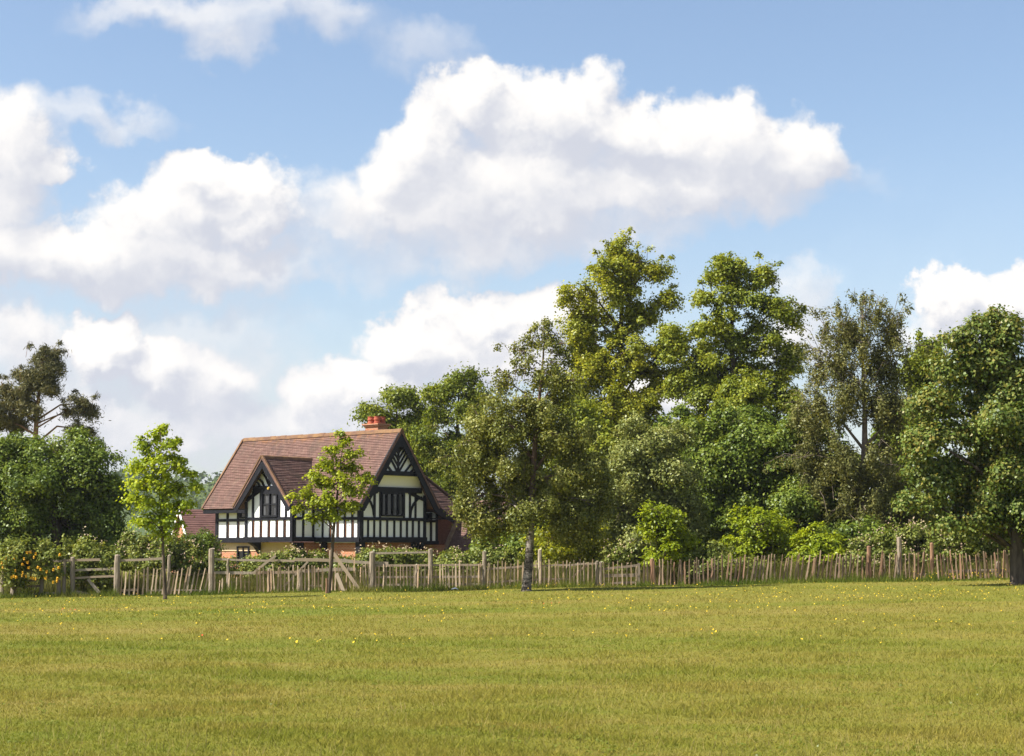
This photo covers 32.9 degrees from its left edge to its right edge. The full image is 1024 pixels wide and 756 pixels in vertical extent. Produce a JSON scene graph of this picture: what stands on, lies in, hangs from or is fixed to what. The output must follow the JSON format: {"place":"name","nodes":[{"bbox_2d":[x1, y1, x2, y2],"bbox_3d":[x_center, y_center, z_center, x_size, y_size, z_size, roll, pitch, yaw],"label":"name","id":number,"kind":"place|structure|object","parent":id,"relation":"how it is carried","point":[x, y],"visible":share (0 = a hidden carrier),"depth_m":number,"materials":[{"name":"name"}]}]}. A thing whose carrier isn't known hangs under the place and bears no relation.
{"place":"outdoors","nodes":[
{"label":"outdoors","id":0,"kind":"place"},
{"bbox_2d":[0,483,535,544],"bbox_3d":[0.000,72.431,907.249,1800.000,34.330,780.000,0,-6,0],"label":"hill","id":1,"kind":"structure","parent":0,"point":[129,518],"depth_m":683.00,"materials":[{"name":"green plant"}]},
{"bbox_2d":[58,468,981,534],"bbox_3d":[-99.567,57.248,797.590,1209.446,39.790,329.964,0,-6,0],"label":"wood","id":2,"kind":"object","parent":1,"relation":"on","point":[202,475],"visible":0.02,"depth_m":774.13,"materials":[{"name":"green plant"}]},
{"bbox_2d":[0,544,1009,594],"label":"tall grass","id":3,"kind":"structure","parent":0,"point":[47,586],"depth_m":62.89,"materials":[{"name":"green plant"}]},
{"bbox_2d":[0,560,1009,598],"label":"rough grass","id":4,"kind":"structure","parent":0,"point":[743,581],"depth_m":60.75,"materials":[{"name":"green plant"}]},
{"bbox_2d":[0,549,1023,755],"bbox_3d":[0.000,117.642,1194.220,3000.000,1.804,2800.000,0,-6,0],"label":"ground","id":5,"kind":"structure","parent":0,"point":[586,601],"depth_m":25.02,"materials":[{"name":"green plant"}]},
{"bbox_2d":[0,533,61,595],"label":"bramble bush","id":6,"kind":"object","parent":5,"relation":"on","point":[37,557],"visible":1,"depth_m":60.96,"materials":[{"name":"green plant"}]},
{"bbox_2d":[0,339,111,574],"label":"pine tree","id":7,"kind":"object","parent":5,"relation":"on","point":[19,399],"visible":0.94,"depth_m":96.03,"materials":[{"name":"green plant"}]},
{"bbox_2d":[0,557,113,595],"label":"rail fence","id":8,"kind":"object","parent":5,"relation":"on","point":[72,560],"visible":0.58,"depth_m":61.59,"materials":[{"name":"brown wood"}]},
{"bbox_2d":[0,424,138,580],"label":"sycamore tree","id":9,"kind":"object","parent":5,"relation":"on","point":[34,485],"visible":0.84,"depth_m":72.01,"materials":[{"name":"green plant"}]},
{"bbox_2d":[50,526,127,592],"bbox_3d":[-15.228,6.629,62.577,3.012,2.574,2.183,0,-6,0],"label":"bramble bush","id":10,"kind":"object","parent":5,"relation":"on","point":[81,548],"visible":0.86,"depth_m":62.15,"materials":[{"name":"green plant"}]},
{"bbox_2d":[113,525,206,583],"bbox_3d":[-13.194,6.774,64.480,3.714,2.588,2.900,0,-6,0],"label":"bramble bush","id":11,"kind":"object","parent":5,"relation":"on","point":[141,547],"visible":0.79,"depth_m":64.33,"materials":[{"name":"green plant"}]},
{"bbox_2d":[116,422,205,598],"bbox_3d":[-11.223,4.273,55.256,2.998,5.747,1.671,0,-6,0],"label":"maple sapling","id":12,"kind":"object","parent":5,"relation":"on","point":[177,464],"visible":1,"depth_m":55.24,"materials":[{"name":"green plant"}]},
{"bbox_2d":[114,554,207,595],"bbox_3d":[-12.408,7.099,61.573,3.480,1.655,0.309,0,-6,2],"label":"paling fence","id":13,"kind":"object","parent":5,"relation":"on","point":[117,560],"visible":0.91,"depth_m":61.52,"materials":[{"name":"brown wood"}]},
{"bbox_2d":[175,525,228,561],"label":"yew bush","id":14,"kind":"object","parent":5,"relation":"on","point":[208,541],"visible":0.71,"depth_m":89.26,"materials":[{"name":"green plant"}]},
{"bbox_2d":[172,509,246,561],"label":"brick cottage","id":15,"kind":"structure","parent":5,"relation":"on","point":[198,522],"depth_m":130.14,"materials":[{"name":"red tile"}]},
{"bbox_2d":[171,547,251,582],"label":"bramble bush","id":16,"kind":"object","parent":5,"relation":"on","point":[220,563],"visible":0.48,"depth_m":65.36,"materials":[{"name":"green plant"}]},
{"bbox_2d":[238,544,319,582],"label":"bramble bush","id":17,"kind":"object","parent":5,"relation":"on","point":[291,554],"visible":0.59,"depth_m":65.32,"materials":[{"name":"green plant"}]},
{"bbox_2d":[208,548,387,593],"bbox_3d":[-7.603,6.948,61.619,6.401,1.798,0.393,0,-6,0],"label":"broken fence","id":18,"kind":"object","parent":5,"relation":"on","point":[269,572],"visible":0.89,"depth_m":61.54,"materials":[{"name":"brown wood"}]},
{"bbox_2d":[325,578,327,592],"bbox_3d":[-6.297,7.118,58.887,0.102,0.624,0.098,0,-6,0],"label":"tree stake","id":19,"kind":"object","parent":5,"relation":"on","point":[326,590],"visible":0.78,"depth_m":58.85,"materials":[{"name":"brown wood"}]},
{"bbox_2d":[284,428,377,592],"bbox_3d":[-6.215,4.579,59.311,3.284,5.761,1.617,0,-6,0],"label":"maple sapling","id":20,"kind":"object","parent":5,"relation":"on","point":[327,499],"visible":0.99,"depth_m":59.26,"materials":[{"name":"green plant"}]},
{"bbox_2d":[302,544,367,577],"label":"bramble bush","id":21,"kind":"object","parent":5,"relation":"on","point":[317,554],"visible":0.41,"depth_m":65.69,"materials":[{"name":"green plant"}]},
{"bbox_2d":[335,573,344,590],"bbox_3d":[-6.090,7.231,61.318,0.433,0.686,0.104,-4,-7,33],"label":"loose board","id":22,"kind":"object","parent":5,"relation":"on","point":[339,581],"visible":0.8,"depth_m":61.31,"materials":[{"name":"grey wood"}]},
{"bbox_2d":[334,552,358,588],"bbox_3d":[-5.846,6.871,61.335,1.120,1.429,0.070,-1,-6,12],"label":"loose board","id":23,"kind":"object","parent":5,"relation":"on","point":[341,564],"visible":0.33,"depth_m":61.34,"materials":[{"name":"grey wood"}]},
{"bbox_2d":[201,416,513,577],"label":"timbered house","id":24,"kind":"structure","parent":5,"relation":"on","point":[407,503],"depth_m":90.88,"materials":[{"name":"white paint"}]},
{"bbox_2d":[238,513,244,517],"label":"window","id":25,"kind":"structure","parent":24,"relation":"in","point":[241,515],"depth_m":94.13,"materials":[{"name":"black glass"}]},
{"bbox_2d":[236,546,249,566],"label":"window","id":26,"kind":"structure","parent":24,"relation":"in","point":[241,554],"depth_m":94.24,"materials":[{"name":"black glass"}]},
{"bbox_2d":[261,492,277,516],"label":"window","id":27,"kind":"structure","parent":24,"relation":"in","point":[269,500],"depth_m":90.30,"materials":[{"name":"black glass"}]},
{"bbox_2d":[381,492,404,516],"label":"window","id":28,"kind":"structure","parent":24,"relation":"in","point":[392,504],"depth_m":89.95,"materials":[{"name":"black glass"}]},
{"bbox_2d":[426,513,430,520],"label":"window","id":29,"kind":"structure","parent":24,"relation":"in","point":[428,515],"depth_m":92.18,"materials":[{"name":"black glass"}]},
{"bbox_2d":[347,382,442,479],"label":"maple tree","id":30,"kind":"object","parent":5,"relation":"on","point":[399,399],"visible":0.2,"depth_m":111.58,"materials":[{"name":"green plant"}]},
{"bbox_2d":[352,541,437,575],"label":"bramble bush","id":31,"kind":"object","parent":5,"relation":"on","point":[414,558],"visible":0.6,"depth_m":65.75,"materials":[{"name":"green plant"}]},
{"bbox_2d":[364,549,486,588],"bbox_3d":[-3.078,6.910,61.571,4.377,1.697,0.316,0,-6,0],"label":"picket fence","id":32,"kind":"object","parent":5,"relation":"on","point":[373,571],"visible":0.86,"depth_m":61.55,"materials":[{"name":"brown wood"}]},
{"bbox_2d":[404,361,505,499],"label":"oak tree","id":33,"kind":"object","parent":5,"relation":"on","point":[444,393],"visible":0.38,"depth_m":105.42,"materials":[{"name":"green plant"}]},
{"bbox_2d":[422,544,533,575],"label":"bramble bush","id":34,"kind":"object","parent":5,"relation":"on","point":[500,556],"visible":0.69,"depth_m":65.69,"materials":[{"name":"green plant"}]},
{"bbox_2d":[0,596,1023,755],"bbox_3d":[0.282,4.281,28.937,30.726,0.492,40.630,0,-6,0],"label":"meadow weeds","id":35,"kind":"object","parent":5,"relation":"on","point":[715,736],"visible":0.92,"depth_m":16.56,"materials":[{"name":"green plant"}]},
{"bbox_2d":[5,569,1022,642],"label":"meadow flowers","id":36,"kind":"object","parent":5,"relation":"on","point":[592,595],"visible":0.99,"depth_m":44.03,"materials":[{"name":"yellow plant"}]},
{"bbox_2d":[420,316,622,590],"bbox_3d":[0.528,2.561,57.853,6.462,9.262,3.981,2,-6,-22],"label":"birch tree","id":37,"kind":"object","parent":5,"relation":"on","point":[484,459],"visible":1,"depth_m":57.41,"materials":[{"name":"green plant"}]},
{"bbox_2d":[466,483,621,568],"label":"hawthorn tree","id":38,"kind":"object","parent":5,"relation":"on","point":[505,544],"visible":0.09,"depth_m":74.76,"materials":[{"name":"green plant"}]},
{"bbox_2d":[487,549,601,585],"bbox_3d":[1.156,6.861,61.568,4.112,1.572,0.286,0,-6,0],"label":"picket fence","id":39,"kind":"object","parent":5,"relation":"on","point":[598,574],"visible":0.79,"depth_m":61.55,"materials":[{"name":"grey wood"}]},
{"bbox_2d":[602,561,639,585],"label":"gate","id":40,"kind":"structure","parent":39,"relation":"attached to","point":[626,575],"depth_m":61.62,"materials":[{"name":"brown wood"}]},
{"bbox_2d":[517,506,612,577],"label":"golden shrub","id":41,"kind":"object","parent":5,"relation":"on","point":[560,555],"visible":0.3,"depth_m":65.47,"materials":[{"name":"green plant"}]},
{"bbox_2d":[526,394,624,486],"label":"lime tree","id":42,"kind":"object","parent":5,"relation":"on","point":[583,409],"visible":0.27,"depth_m":79.61,"materials":[{"name":"green plant"}]},
{"bbox_2d":[542,225,689,519],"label":"lime tree","id":43,"kind":"object","parent":5,"relation":"on","point":[597,365],"visible":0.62,"depth_m":88.10,"materials":[{"name":"green plant"}]},
{"bbox_2d":[590,539,657,576],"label":"bramble bush","id":44,"kind":"object","parent":5,"relation":"on","point":[628,553],"visible":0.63,"depth_m":64.86,"materials":[{"name":"green plant"}]},
{"bbox_2d":[569,408,714,569],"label":"poplar tree","id":45,"kind":"object","parent":5,"relation":"on","point":[650,456],"visible":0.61,"depth_m":70.14,"materials":[{"name":"green plant"}]},
{"bbox_2d":[633,401,701,565],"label":"hawthorn tree","id":46,"kind":"object","parent":5,"relation":"on","point":[677,411],"visible":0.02,"depth_m":79.60,"materials":[{"name":"green plant"}]},
{"bbox_2d":[631,499,704,577],"bbox_3d":[5.703,5.987,63.124,2.687,3.143,2.294,0,-6,0],"label":"laurel bush","id":47,"kind":"object","parent":5,"relation":"on","point":[669,541],"visible":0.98,"depth_m":62.98,"materials":[{"name":"green plant"}]},
{"bbox_2d":[636,251,812,561],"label":"lime tree","id":48,"kind":"object","parent":5,"relation":"on","point":[704,371],"visible":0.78,"depth_m":85.95,"materials":[{"name":"green plant"}]},
{"bbox_2d":[670,539,782,580],"bbox_3d":[8.005,6.707,63.301,4.598,1.681,2.906,0,-6,0],"label":"bramble bush","id":49,"kind":"object","parent":5,"relation":"on","point":[709,552],"visible":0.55,"depth_m":63.12,"materials":[{"name":"green plant"}]},
{"bbox_2d":[678,402,804,557],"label":"sycamore tree","id":50,"kind":"object","parent":5,"relation":"on","point":[723,456],"visible":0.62,"depth_m":73.61,"materials":[{"name":"green plant"}]},
{"bbox_2d":[643,546,871,584],"bbox_3d":[8.711,6.748,61.557,8.155,1.573,0.341,0,-6,0],"label":"paling fence","id":51,"kind":"object","parent":5,"relation":"on","point":[868,567],"visible":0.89,"depth_m":61.51,"materials":[{"name":"brown wood"}]},
{"bbox_2d":[719,503,799,566],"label":"laurel bush","id":52,"kind":"object","parent":5,"relation":"on","point":[758,539],"visible":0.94,"depth_m":65.21,"materials":[{"name":"green plant"}]},
{"bbox_2d":[745,411,857,564],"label":"holly tree","id":53,"kind":"object","parent":5,"relation":"on","point":[787,502],"visible":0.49,"depth_m":71.78,"materials":[{"name":"green plant"}]},
{"bbox_2d":[785,521,848,573],"bbox_3d":[11.368,6.401,64.006,2.504,2.257,2.536,0,-6,0],"label":"laurel bush","id":54,"kind":"object","parent":5,"relation":"on","point":[825,542],"visible":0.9,"depth_m":63.84,"materials":[{"name":"green plant"}]},
{"bbox_2d":[813,514,894,560],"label":"yew bush","id":55,"kind":"object","parent":5,"relation":"on","point":[850,530],"visible":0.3,"depth_m":67.47,"materials":[{"name":"green plant"}]},
{"bbox_2d":[762,288,948,532],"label":"silver birch","id":56,"kind":"object","parent":5,"relation":"on","point":[872,472],"visible":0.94,"depth_m":70.80,"materials":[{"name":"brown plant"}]},
{"bbox_2d":[832,526,917,573],"bbox_3d":[13.291,6.468,63.837,3.331,2.021,2.768,0,-6,0],"label":"bramble bush","id":57,"kind":"object","parent":5,"relation":"on","point":[860,547],"visible":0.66,"depth_m":63.68,"materials":[{"name":"green plant"}]},
{"bbox_2d":[828,424,962,540],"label":"hawthorn tree","id":58,"kind":"object","parent":5,"relation":"on","point":[874,441],"depth_m":78.65,"materials":[{"name":"green plant"}]},
{"bbox_2d":[886,328,964,542],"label":"willow tree","id":59,"kind":"object","parent":5,"relation":"on","point":[916,361],"visible":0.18,"depth_m":73.83,"materials":[{"name":"green plant"}]},
{"bbox_2d":[881,517,979,570],"bbox_3d":[15.706,6.369,64.971,3.704,2.361,2.790,0,-6,0],"label":"bramble bush","id":60,"kind":"object","parent":5,"relation":"on","point":[913,534],"visible":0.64,"depth_m":64.66,"materials":[{"name":"green plant"}]},
{"bbox_2d":[873,537,1009,579],"bbox_3d":[15.375,6.486,61.604,5.137,1.658,0.287,0,-6,0],"label":"paling fence","id":61,"kind":"object","parent":5,"relation":"on","point":[898,562],"visible":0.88,"depth_m":61.54,"materials":[{"name":"brown wood"}]},
{"bbox_2d":[886,303,1023,584],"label":"maple tree","id":62,"kind":"object","parent":5,"relation":"on","point":[986,498],"visible":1,"depth_m":54.65,"materials":[{"name":"green plant"}]},
{"bbox_2d":[941,528,1009,567],"bbox_3d":[17.801,6.271,64.725,3.651,2.421,2.438,0,-6,0],"label":"bramble bush","id":63,"kind":"object","parent":5,"relation":"on","point":[970,547],"visible":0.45,"depth_m":64.34,"materials":[{"name":"green plant"}]},
{"bbox_2d":[0,0,1023,499],"label":"sky","id":64,"kind":"structure","parent":0,"point":[236,220],"materials":[{"name":"blue"}]}
]}

